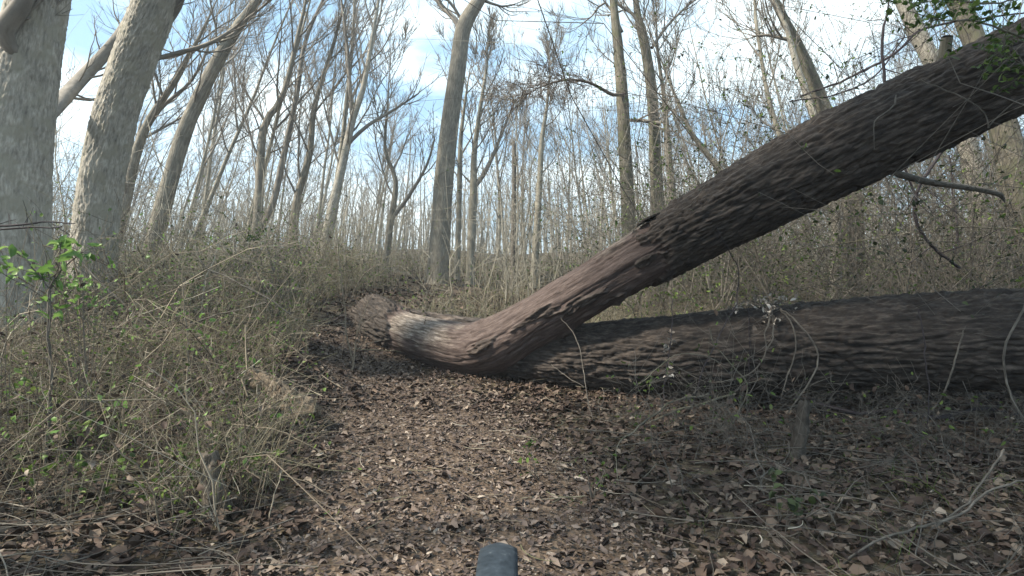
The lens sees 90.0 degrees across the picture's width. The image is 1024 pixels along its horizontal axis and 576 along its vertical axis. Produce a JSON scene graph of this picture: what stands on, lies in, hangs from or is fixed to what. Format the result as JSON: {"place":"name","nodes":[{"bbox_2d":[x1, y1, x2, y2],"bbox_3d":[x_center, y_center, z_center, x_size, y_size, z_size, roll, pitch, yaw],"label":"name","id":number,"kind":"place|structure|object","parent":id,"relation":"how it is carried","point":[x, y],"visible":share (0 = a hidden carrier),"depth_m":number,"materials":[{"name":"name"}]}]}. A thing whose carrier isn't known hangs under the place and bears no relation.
{"place":"outdoors","nodes":[
{"label":"outdoors","id":0,"kind":"place"},
{"bbox_2d":[245,287,713,575],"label":"path","id":1,"kind":"structure","parent":0,"point":[432,559],"depth_m":2.99,"materials":[{"name":"brown plant"}]},
{"bbox_2d":[476,542,517,575],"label":"bicycle","id":2,"kind":"object","parent":1,"relation":"on","point":[498,559],"visible":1,"depth_m":0.95,"materials":[{"name":"rubber"}]},
{"bbox_2d":[266,378,849,575],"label":"twig bits","id":3,"kind":"object","parent":1,"relation":"on","point":[546,491],"visible":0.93,"depth_m":2.97,"materials":[{"name":"wood"}]},
{"bbox_2d":[0,247,1023,575],"bbox_3d":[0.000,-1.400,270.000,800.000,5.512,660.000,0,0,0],"label":"ground","id":4,"kind":"structure","parent":0,"point":[692,489],"depth_m":3.07,"materials":[{"name":"brown plant"}]},
{"bbox_2d":[0,255,32,463],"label":"green plant","id":5,"kind":"object","parent":4,"relation":"on","point":[12,276],"visible":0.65,"depth_m":3.10,"materials":[{"name":"green plant"}]},
{"bbox_2d":[0,367,83,440],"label":"green plant","id":6,"kind":"object","parent":4,"relation":"on","point":[33,388],"visible":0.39,"depth_m":3.34,"materials":[{"name":"green plant"}]},
{"bbox_2d":[13,450,87,507],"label":"green plant","id":7,"kind":"object","parent":4,"relation":"on","point":[45,471],"visible":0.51,"depth_m":2.79,"materials":[{"name":"green plant"}]},
{"bbox_2d":[0,231,101,330],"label":"leafy shrub","id":8,"kind":"object","parent":4,"relation":"on","point":[63,241],"visible":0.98,"depth_m":2.90,"materials":[{"name":"green plant"}]},
{"bbox_2d":[0,0,129,344],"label":"tree","id":9,"kind":"object","parent":4,"relation":"on","point":[35,101],"visible":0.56,"depth_m":5.36,"materials":[{"name":"grey plant"}]},
{"bbox_2d":[0,204,131,483],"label":"sapling","id":10,"kind":"object","parent":4,"relation":"on","point":[49,350],"visible":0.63,"depth_m":3.00,"materials":[{"name":"brown plant"}]},
{"bbox_2d":[51,256,115,452],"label":"green plant","id":11,"kind":"object","parent":4,"relation":"on","point":[74,283],"visible":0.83,"depth_m":3.29,"materials":[{"name":"green plant"}]},
{"bbox_2d":[53,411,123,460],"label":"green plant","id":12,"kind":"object","parent":4,"relation":"on","point":[87,423],"visible":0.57,"depth_m":3.20,"materials":[{"name":"green plant"}]},
{"bbox_2d":[73,447,141,502],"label":"green plant","id":13,"kind":"object","parent":4,"relation":"on","point":[121,459],"visible":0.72,"depth_m":2.77,"materials":[{"name":"green plant"}]},
{"bbox_2d":[0,295,318,458],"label":"straw grass","id":14,"kind":"structure","parent":4,"relation":"on","point":[145,372],"depth_m":4.03,"materials":[{"name":"beige plant"}]},
{"bbox_2d":[0,341,334,575],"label":"dead sticks","id":15,"kind":"object","parent":4,"relation":"on","point":[58,522],"visible":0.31,"depth_m":2.53,"materials":[{"name":"brown wood"}]},
{"bbox_2d":[124,90,226,243],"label":"bare tree","id":16,"kind":"object","parent":4,"relation":"on","point":[177,103],"visible":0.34,"depth_m":21.13,"materials":[{"name":"grey plant"}]},
{"bbox_2d":[90,0,261,250],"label":"tree","id":17,"kind":"object","parent":4,"relation":"on","point":[163,101],"visible":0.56,"depth_m":12.96,"materials":[{"name":"grey plant"}]},
{"bbox_2d":[131,23,220,210],"bbox_3d":[-13.220,-5.243,18.058,2.695,11.294,3.360,18,0,31],"label":"bare tree","id":18,"kind":"object","parent":4,"relation":"on","point":[156,121],"visible":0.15,"depth_m":18.51,"materials":[{"name":"grey plant"}]},
{"bbox_2d":[65,0,293,333],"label":"tree","id":19,"kind":"object","parent":4,"relation":"on","point":[142,36],"visible":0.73,"depth_m":6.82,"materials":[{"name":"grey plant"}]},
{"bbox_2d":[0,255,365,527],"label":"caught leaves","id":20,"kind":"object","parent":4,"relation":"on","point":[140,505],"visible":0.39,"depth_m":3.29,"materials":[{"name":"brown plant"}]},
{"bbox_2d":[89,0,280,277],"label":"tree","id":21,"kind":"object","parent":4,"relation":"on","point":[201,91],"visible":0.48,"depth_m":11.88,"materials":[{"name":"grey plant"}]},
{"bbox_2d":[0,188,370,514],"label":"dead stalks","id":22,"kind":"object","parent":4,"relation":"on","point":[130,286],"visible":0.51,"depth_m":4.27,"materials":[{"name":"plant"}]},
{"bbox_2d":[0,193,331,463],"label":"fresh leaves","id":23,"kind":"object","parent":22,"relation":"attached to","point":[125,402],"visible":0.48,"depth_m":3.98,"materials":[{"name":"green plant"}]},
{"bbox_2d":[0,210,378,574],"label":"bramble thicket","id":24,"kind":"object","parent":4,"relation":"on","point":[8,338],"visible":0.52,"depth_m":3.26,"materials":[{"name":"plant"}]},
{"bbox_2d":[41,288,362,509],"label":"straw grass","id":25,"kind":"structure","parent":4,"relation":"on","point":[265,438],"depth_m":3.11,"materials":[{"name":"beige plant"}]},
{"bbox_2d":[121,412,290,507],"bbox_3d":[-1.656,0.941,2.944,0.832,0.471,0.560,0,0,0],"label":"bramble","id":26,"kind":"object","parent":4,"relation":"on","point":[231,464],"visible":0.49,"depth_m":2.85,"materials":[{"name":"plant"}]},
{"bbox_2d":[199,449,232,519],"bbox_3d":[-1.616,1.119,2.775,0.198,0.474,0.192,0,0,0],"label":"broken stump","id":27,"kind":"object","parent":4,"relation":"on","point":[215,455],"visible":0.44,"depth_m":2.76,"materials":[{"name":"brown wood"}]},
{"bbox_2d":[180,59,262,255],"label":"bare tree","id":28,"kind":"object","parent":4,"relation":"on","point":[205,168],"visible":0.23,"depth_m":27.57,"materials":[{"name":"grey plant"}]},
{"bbox_2d":[152,188,294,303],"bbox_3d":[-4.839,-0.592,8.666,1.897,2.348,1.943,0,0,34],"label":"shrub","id":29,"kind":"object","parent":4,"relation":"on","point":[216,260],"visible":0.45,"depth_m":8.52,"materials":[{"name":"brown plant"}]},
{"bbox_2d":[173,0,274,262],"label":"bare tree","id":30,"kind":"object","parent":4,"relation":"on","point":[209,139],"visible":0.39,"depth_m":19.49,"materials":[{"name":"grey plant"}]},
{"bbox_2d":[182,0,271,261],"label":"bare tree","id":31,"kind":"object","parent":4,"relation":"on","point":[214,132],"visible":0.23,"depth_m":20.74,"materials":[{"name":"grey plant"}]},
{"bbox_2d":[189,49,273,258],"bbox_3d":[-13.365,-6.029,24.282,2.625,11.002,3.273,15,0,40],"label":"bare tree","id":32,"kind":"object","parent":4,"relation":"on","point":[268,92],"visible":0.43,"depth_m":24.09,"materials":[{"name":"grey plant"}]},
{"bbox_2d":[42,155,452,345],"bbox_3d":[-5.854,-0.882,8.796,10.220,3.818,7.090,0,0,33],"label":"whippy shrubs","id":33,"kind":"object","parent":4,"relation":"on","point":[303,270],"visible":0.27,"depth_m":8.12,"materials":[{"name":"brown plant"}]},
{"bbox_2d":[182,0,316,261],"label":"bare tree","id":34,"kind":"object","parent":4,"relation":"on","point":[226,159],"visible":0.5,"depth_m":16.81,"materials":[{"name":"grey plant"}]},
{"bbox_2d":[26,147,487,353],"bbox_3d":[-7.856,-1.057,10.070,14.809,4.714,10.690,0,0,0],"label":"brushwood","id":35,"kind":"object","parent":4,"relation":"on","point":[329,278],"depth_m":8.15,"materials":[{"name":"plant"}]},
{"bbox_2d":[52,175,475,339],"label":"caught leaves","id":36,"kind":"object","parent":4,"relation":"on","point":[259,270],"visible":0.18,"depth_m":8.00,"materials":[{"name":"brown plant"}]},
{"bbox_2d":[177,0,351,260],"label":"tree","id":37,"kind":"object","parent":4,"relation":"on","point":[271,114],"visible":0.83,"depth_m":14.95,"materials":[{"name":"grey plant"}]},
{"bbox_2d":[238,368,321,426],"bbox_3d":[-2.012,0.962,4.473,0.847,0.496,0.285,0,0,22],"label":"rotten log","id":38,"kind":"object","parent":4,"relation":"on","point":[266,376],"visible":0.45,"depth_m":4.39,"materials":[{"name":"brown wood"}]},
{"bbox_2d":[232,207,334,304],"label":"shrub","id":39,"kind":"object","parent":4,"relation":"on","point":[291,246],"visible":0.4,"depth_m":9.41,"materials":[{"name":"brown plant"}]},
{"bbox_2d":[243,0,374,257],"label":"tree","id":40,"kind":"object","parent":4,"relation":"on","point":[303,175],"visible":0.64,"depth_m":15.90,"materials":[{"name":"grey plant"}]},
{"bbox_2d":[238,0,385,258],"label":"bare tree","id":41,"kind":"object","parent":4,"relation":"on","point":[319,32],"visible":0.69,"depth_m":15.95,"materials":[{"name":"grey plant"}]},
{"bbox_2d":[286,61,344,207],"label":"bare tree","id":42,"kind":"object","parent":4,"relation":"on","point":[319,125],"visible":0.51,"depth_m":20.35,"materials":[{"name":"grey plant"}]},
{"bbox_2d":[283,0,363,246],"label":"bare tree","id":43,"kind":"object","parent":4,"relation":"on","point":[325,160],"visible":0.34,"depth_m":23.55,"materials":[{"name":"grey plant"}]},
{"bbox_2d":[304,0,451,280],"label":"tree","id":44,"kind":"object","parent":4,"relation":"on","point":[354,109],"visible":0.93,"depth_m":14.97,"materials":[{"name":"grey plant"}]},
{"bbox_2d":[334,0,422,179],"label":"bare tree","id":45,"kind":"object","parent":4,"relation":"on","point":[345,112],"visible":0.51,"depth_m":18.15,"materials":[{"name":"grey plant"}]},
{"bbox_2d":[354,78,416,261],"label":"bare tree","id":46,"kind":"object","parent":4,"relation":"on","point":[383,183],"visible":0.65,"depth_m":28.50,"materials":[{"name":"grey plant"}]},
{"bbox_2d":[345,14,440,275],"bbox_3d":[-3.663,-4.732,17.551,3.607,9.271,3.255,0,0,0],"label":"tree","id":47,"kind":"object","parent":4,"relation":"on","point":[388,239],"visible":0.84,"depth_m":16.96,"materials":[{"name":"grey plant"}]},
{"bbox_2d":[424,10,510,279],"bbox_3d":[-1.657,-4.982,18.544,2.825,9.889,2.258,0,0,30],"label":"tree","id":48,"kind":"object","parent":4,"relation":"on","point":[459,186],"visible":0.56,"depth_m":17.94,"materials":[{"name":"grey plant"}]},
{"bbox_2d":[425,0,538,285],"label":"tree","id":49,"kind":"object","parent":4,"relation":"on","point":[456,73],"visible":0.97,"depth_m":15.77,"materials":[{"name":"grey plant"}]},
{"bbox_2d":[443,4,536,284],"bbox_3d":[-0.717,-4.785,16.935,3.300,9.850,2.218,0,0,0],"label":"tree","id":50,"kind":"object","parent":4,"relation":"on","point":[492,23],"visible":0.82,"depth_m":16.93,"materials":[{"name":"grey plant"}]},
{"bbox_2d":[469,36,517,266],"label":"bare tree","id":51,"kind":"object","parent":4,"relation":"on","point":[499,226],"visible":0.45,"depth_m":26.26,"materials":[{"name":"grey plant"}]},
{"bbox_2d":[469,35,525,255],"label":"bare tree","id":52,"kind":"object","parent":4,"relation":"on","point":[502,224],"visible":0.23,"depth_m":26.08,"materials":[{"name":"grey plant"}]},
{"bbox_2d":[506,137,520,293],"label":"dead tree","id":53,"kind":"object","parent":4,"relation":"on","point":[514,188],"visible":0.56,"depth_m":14.94,"materials":[{"name":"brown plant"}]},
{"bbox_2d":[498,28,542,265],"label":"bare tree","id":54,"kind":"object","parent":4,"relation":"on","point":[523,150],"visible":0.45,"depth_m":22.59,"materials":[{"name":"grey plant"}]},
{"bbox_2d":[52,143,1001,253],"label":"distant woods","id":55,"kind":"object","parent":4,"relation":"on","point":[423,221],"visible":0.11,"depth_m":51.15,"materials":[{"name":"grey plant"}]},
{"bbox_2d":[53,189,1007,307],"bbox_3d":[-0.136,-1.478,19.081,49.392,4.380,16.141,0,0,0],"label":"scrub","id":56,"kind":"object","parent":4,"relation":"on","point":[548,273],"depth_m":15.87,"materials":[{"name":"plant"}]},
{"bbox_2d":[511,88,559,277],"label":"bare tree","id":57,"kind":"object","parent":4,"relation":"on","point":[537,167],"visible":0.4,"depth_m":19.57,"materials":[{"name":"grey plant"}]},
{"bbox_2d":[52,8,1023,317],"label":"sapling thicket","id":58,"kind":"object","parent":4,"relation":"on","point":[240,214],"visible":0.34,"depth_m":12.87,"materials":[{"name":"brown plant"}]},
{"bbox_2d":[518,2,576,289],"bbox_3d":[1.329,-4.151,16.104,1.998,8.852,1.702,0,0,-32],"label":"tree","id":59,"kind":"object","parent":4,"relation":"on","point":[543,131],"visible":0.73,"depth_m":15.94,"materials":[{"name":"grey plant"}]},
{"bbox_2d":[519,23,617,259],"bbox_3d":[1.988,-4.338,16.386,3.117,8.792,3.351,0,0,11],"label":"bare tree","id":60,"kind":"object","parent":4,"relation":"on","point":[595,149],"visible":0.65,"depth_m":16.59,"materials":[{"name":"grey plant"}]},
{"bbox_2d":[542,109,597,267],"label":"bare tree","id":61,"kind":"object","parent":4,"relation":"on","point":[572,172],"visible":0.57,"depth_m":23.23,"materials":[{"name":"grey plant"}]},
{"bbox_2d":[538,213,614,278],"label":"shrub","id":62,"kind":"object","parent":4,"relation":"on","point":[576,252],"visible":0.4,"depth_m":13.05,"materials":[{"name":"brown plant"}]},
{"bbox_2d":[580,80,619,238],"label":"bare tree","id":63,"kind":"object","parent":4,"relation":"on","point":[602,116],"visible":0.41,"depth_m":27.01,"materials":[{"name":"grey plant"}]},
{"bbox_2d":[565,36,645,238],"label":"bare tree","id":64,"kind":"object","parent":4,"relation":"on","point":[590,75],"visible":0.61,"depth_m":22.06,"materials":[{"name":"grey plant"}]},
{"bbox_2d":[535,0,716,304],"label":"tree","id":65,"kind":"object","parent":4,"relation":"on","point":[614,13],"visible":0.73,"depth_m":11.90,"materials":[{"name":"brown plant"}]},
{"bbox_2d":[468,20,633,143],"bbox_3d":[0.854,-4.388,11.229,3.820,2.612,2.102,0,0,-16],"label":"arching branch","id":66,"kind":"object","parent":65,"relation":"attached to","point":[589,82],"visible":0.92,"depth_m":11.12,"materials":[{"name":"brown wood"}]},
{"bbox_2d":[257,0,1023,402],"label":"vine tangle","id":67,"kind":"object","parent":4,"relation":"on","point":[797,232],"visible":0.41,"depth_m":7.86,"materials":[{"name":"brown plant"}]},
{"bbox_2d":[588,0,708,303],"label":"tree","id":68,"kind":"object","parent":4,"relation":"on","point":[644,47],"visible":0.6,"depth_m":12.41,"materials":[{"name":"brown plant"}]},
{"bbox_2d":[296,434,1023,575],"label":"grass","id":69,"kind":"structure","parent":4,"relation":"on","point":[892,469],"depth_m":2.87,"materials":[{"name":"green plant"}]},
{"bbox_2d":[625,0,698,294],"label":"tree","id":70,"kind":"object","parent":4,"relation":"on","point":[660,69],"visible":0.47,"depth_m":12.91,"materials":[{"name":"brown plant"}]},
{"bbox_2d":[612,0,757,307],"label":"tree","id":71,"kind":"object","parent":4,"relation":"on","point":[640,27],"visible":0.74,"depth_m":10.95,"materials":[{"name":"brown plant"}]},
{"bbox_2d":[350,17,1023,393],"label":"fallen tree","id":72,"kind":"object","parent":4,"relation":"on","point":[532,337],"visible":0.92,"depth_m":4.75,"materials":[{"name":"brown wood"}]},
{"bbox_2d":[410,0,1023,403],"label":"hanging vines","id":73,"kind":"object","parent":72,"relation":"hanging from","point":[914,263],"visible":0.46,"depth_m":6.18,"materials":[{"name":"brown plant"}]},
{"bbox_2d":[709,286,804,324],"bbox_3d":[2.488,0.162,5.147,0.553,0.374,0.783,0,0,-36],"label":"leaf cluster","id":74,"kind":"object","parent":72,"relation":"on","point":[776,302],"visible":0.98,"depth_m":5.03,"materials":[{"name":"grey plant"}]},
{"bbox_2d":[895,152,1009,272],"bbox_3d":[4.919,-0.922,5.774,1.098,1.494,0.706,0,0,0],"label":"vine","id":75,"kind":"object","parent":72,"relation":"attached to","point":[933,247],"visible":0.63,"depth_m":5.89,"materials":[{"name":"brown plant"}]},
{"bbox_2d":[1002,305,1023,418],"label":"vine","id":76,"kind":"object","parent":72,"relation":"hanging from","point":[1004,351],"visible":1,"depth_m":3.80,"materials":[{"name":"brown plant"}]},
{"bbox_2d":[353,0,1023,317],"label":"tangle leaves","id":77,"kind":"object","parent":4,"relation":"on","point":[857,212],"visible":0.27,"depth_m":7.65,"materials":[{"name":"brown plant"}]},
{"bbox_2d":[628,6,768,314],"bbox_3d":[3.349,-2.578,10.652,1.730,6.385,4.383,0,0,-7],"label":"shrub","id":78,"kind":"object","parent":4,"relation":"on","point":[675,161],"visible":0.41,"depth_m":10.45,"materials":[{"name":"brown plant"}]},
{"bbox_2d":[633,328,766,429],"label":"sapling","id":79,"kind":"object","parent":4,"relation":"on","point":[739,410],"visible":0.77,"depth_m":4.59,"materials":[{"name":"brown plant"}]},
{"bbox_2d":[398,237,1011,322],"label":"tall dry grass","id":80,"kind":"structure","parent":4,"relation":"on","point":[476,299],"depth_m":10.00,"materials":[{"name":"beige plant"}]},
{"bbox_2d":[650,18,801,309],"bbox_3d":[3.775,-1.908,8.485,2.466,5.421,2.107,0,0,-17],"label":"shrub","id":81,"kind":"object","parent":4,"relation":"on","point":[730,160],"visible":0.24,"depth_m":8.74,"materials":[{"name":"brown plant"}]},
{"bbox_2d":[649,0,803,168],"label":"bare tree","id":82,"kind":"object","parent":4,"relation":"on","point":[717,76],"visible":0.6,"depth_m":15.76,"materials":[{"name":"brown plant"}]},
{"bbox_2d":[717,0,815,301],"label":"tree","id":83,"kind":"object","parent":4,"relation":"on","point":[766,88],"visible":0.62,"depth_m":11.97,"materials":[{"name":"brown plant"}]},
{"bbox_2d":[720,216,834,303],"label":"shrub","id":84,"kind":"object","parent":4,"relation":"on","point":[778,289],"visible":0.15,"depth_m":8.88,"materials":[{"name":"brown plant"}]},
{"bbox_2d":[693,0,864,298],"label":"tree","id":85,"kind":"object","parent":4,"relation":"on","point":[801,46],"visible":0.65,"depth_m":10.42,"materials":[{"name":"brown plant"}]},
{"bbox_2d":[739,0,824,270],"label":"bare tree","id":86,"kind":"object","parent":4,"relation":"on","point":[786,71],"visible":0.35,"depth_m":20.32,"materials":[{"name":"brown plant"}]},
{"bbox_2d":[565,388,1023,575],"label":"fallen twigs","id":87,"kind":"object","parent":4,"relation":"on","point":[874,462],"visible":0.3,"depth_m":3.40,"materials":[{"name":"brown wood"}]},
{"bbox_2d":[768,466,829,521],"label":"green plant","id":88,"kind":"object","parent":4,"relation":"on","point":[793,505],"visible":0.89,"depth_m":2.62,"materials":[{"name":"green plant"}]},
{"bbox_2d":[788,400,811,463],"bbox_3d":[2.021,1.051,3.611,0.244,0.527,0.119,0,0,-38],"label":"broken stump","id":89,"kind":"object","parent":4,"relation":"on","point":[801,440],"visible":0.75,"depth_m":3.59,"materials":[{"name":"brown wood"}]},
{"bbox_2d":[741,10,863,262],"bbox_3d":[10.871,-5.215,18.398,2.424,10.295,4.206,-13,0,-14],"label":"bare tree","id":90,"kind":"object","parent":4,"relation":"on","point":[798,108],"visible":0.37,"depth_m":18.25,"materials":[{"name":"brown plant"}]},
{"bbox_2d":[769,0,842,300],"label":"tree","id":91,"kind":"object","parent":4,"relation":"on","point":[787,32],"visible":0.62,"depth_m":10.16,"materials":[{"name":"brown plant"}]},
{"bbox_2d":[591,304,1023,464],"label":"briar tangle","id":92,"kind":"object","parent":4,"relation":"on","point":[726,409],"visible":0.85,"depth_m":3.96,"materials":[{"name":"brown plant"}]},
{"bbox_2d":[598,322,1018,455],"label":"briar leaves","id":93,"kind":"object","parent":92,"relation":"attached to","point":[894,411],"visible":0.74,"depth_m":4.02,"materials":[{"name":"plant"}]},
{"bbox_2d":[609,310,1017,457],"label":"caught leaves","id":94,"kind":"object","parent":4,"relation":"on","point":[899,412],"visible":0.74,"depth_m":4.01,"materials":[{"name":"brown plant"}]},
{"bbox_2d":[787,0,1023,101],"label":"dead branch","id":95,"kind":"object","parent":4,"relation":"on","point":[886,56],"visible":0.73,"depth_m":7.09,"materials":[{"name":"brown wood"}]},
{"bbox_2d":[828,211,1005,293],"bbox_3d":[6.626,-0.165,8.291,2.779,2.216,2.039,0,0,-20],"label":"shrub","id":96,"kind":"object","parent":4,"relation":"on","point":[896,283],"visible":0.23,"depth_m":8.07,"materials":[{"name":"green plant"}]},
{"bbox_2d":[810,399,1023,429],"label":"dead branch","id":97,"kind":"object","parent":4,"relation":"on","point":[908,412],"visible":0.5,"depth_m":4.62,"materials":[{"name":"brown wood"}]},
{"bbox_2d":[852,0,997,190],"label":"bare tree","id":98,"kind":"object","parent":4,"relation":"on","point":[913,48],"visible":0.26,"depth_m":20.71,"materials":[{"name":"brown plant"}]},
{"bbox_2d":[842,480,1023,563],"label":"bramble cane","id":99,"kind":"object","parent":4,"relation":"on","point":[930,524],"visible":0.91,"depth_m":2.43,"materials":[{"name":"brown plant"}]},
{"bbox_2d":[860,163,1023,293],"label":"shrub","id":100,"kind":"object","parent":4,"relation":"on","point":[988,245],"visible":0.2,"depth_m":7.88,"materials":[{"name":"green plant"}]},
{"bbox_2d":[895,0,996,287],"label":"tree","id":101,"kind":"object","parent":4,"relation":"on","point":[925,46],"visible":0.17,"depth_m":9.41,"materials":[{"name":"brown plant"}]},
{"bbox_2d":[880,0,1023,98],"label":"evergreen tree","id":102,"kind":"object","parent":4,"relation":"on","point":[974,6],"visible":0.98,"depth_m":3.68,"materials":[{"name":"green plant"}]},
{"bbox_2d":[948,1,1023,288],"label":"tree","id":103,"kind":"object","parent":4,"relation":"on","point":[991,132],"visible":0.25,"depth_m":7.89,"materials":[{"name":"brown plant"}]},
{"bbox_2d":[0,0,1023,253],"label":"sky","id":104,"kind":"structure","parent":0,"point":[81,38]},
{"bbox_2d":[426,285,965,322],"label":"straw grass","id":105,"kind":"structure","parent":0,"point":[648,315],"depth_m":8.21,"materials":[{"name":"beige plant"}]},
{"bbox_2d":[568,2,1023,413],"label":"vine","id":106,"kind":"object","parent":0,"point":[914,203],"depth_m":5.48,"materials":[{"name":"brown plant"}]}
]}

